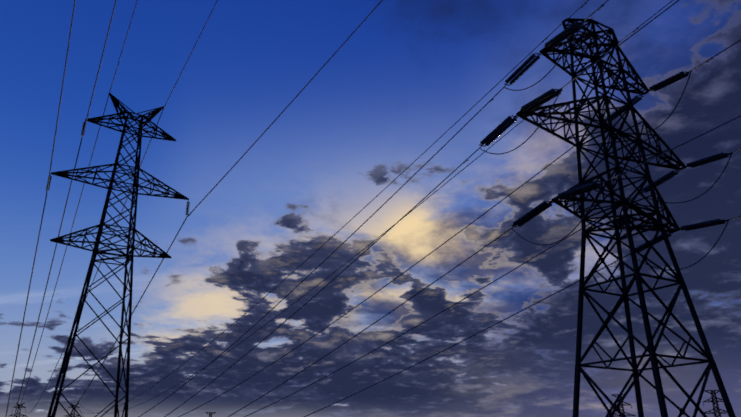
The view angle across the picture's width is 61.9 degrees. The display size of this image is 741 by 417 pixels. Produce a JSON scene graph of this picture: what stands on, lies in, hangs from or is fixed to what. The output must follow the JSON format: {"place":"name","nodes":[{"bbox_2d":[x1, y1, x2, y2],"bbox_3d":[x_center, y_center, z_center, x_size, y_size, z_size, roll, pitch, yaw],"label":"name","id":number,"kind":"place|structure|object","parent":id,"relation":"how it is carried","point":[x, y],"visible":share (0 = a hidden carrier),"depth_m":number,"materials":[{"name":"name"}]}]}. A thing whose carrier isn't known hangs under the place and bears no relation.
{"place":"outdoors","nodes":[
{"label":"outdoors","id":0,"kind":"place"},
{"bbox_2d":[0,0,740,416],"label":"sky","id":1,"kind":"structure","parent":0,"point":[412,69],"materials":[{"name":"blue"}]},
{"label":"ground","id":2,"kind":"structure","parent":0,"visible":0},
{"bbox_2d":[9,402,26,416],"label":"transmission tower","id":3,"kind":"structure","parent":2,"relation":"on","point":[18,414],"depth_m":581.86,"materials":[{"name":"metal"}]},
{"bbox_2d":[5,0,382,416],"bbox_3d":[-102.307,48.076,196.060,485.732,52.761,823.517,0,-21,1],"label":"power lines","id":4,"kind":"object","parent":3,"relation":"attached to","point":[126,199],"visible":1,"depth_m":80.84,"materials":[{"name":"black metal"}]},
{"bbox_2d":[65,403,79,416],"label":"transmission tower","id":5,"kind":"structure","parent":2,"relation":"on","point":[74,415],"depth_m":586.29,"materials":[{"name":"metal"}]},
{"bbox_2d":[47,93,188,416],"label":"suspension pylon","id":6,"kind":"object","parent":2,"relation":"on","point":[95,250],"visible":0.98,"depth_m":73.18,"materials":[{"name":"metal"}]},
{"bbox_2d":[46,120,189,216],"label":"insulators","id":7,"kind":"object","parent":6,"relation":"attached to","point":[187,206],"visible":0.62,"depth_m":75.44,"materials":[{"name":"glass"}]},
{"bbox_2d":[610,394,635,416],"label":"distant pylon","id":8,"kind":"object","parent":2,"relation":"on","point":[622,405],"visible":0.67,"depth_m":310.39,"materials":[{"name":"metal"}]},
{"bbox_2d":[516,18,735,416],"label":"tension pylon","id":9,"kind":"object","parent":2,"relation":"on","point":[620,221],"visible":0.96,"depth_m":57.86,"materials":[{"name":"metal"}]},
{"bbox_2d":[479,17,731,253],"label":"insulators","id":10,"kind":"object","parent":9,"relation":"attached to","point":[533,104],"visible":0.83,"depth_m":58.87,"materials":[{"name":"ceramic"}]},
{"bbox_2d":[69,0,740,416],"bbox_3d":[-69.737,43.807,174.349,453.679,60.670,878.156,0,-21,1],"label":"power lines","id":11,"kind":"object","parent":10,"relation":"attached to","point":[447,240],"visible":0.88,"depth_m":82.25,"materials":[{"name":"black metal"}]},
{"bbox_2d":[703,390,727,416],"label":"distant pylon","id":12,"kind":"object","parent":2,"relation":"on","point":[719,413],"visible":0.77,"depth_m":306.89,"materials":[{"name":"metal"}]}
]}

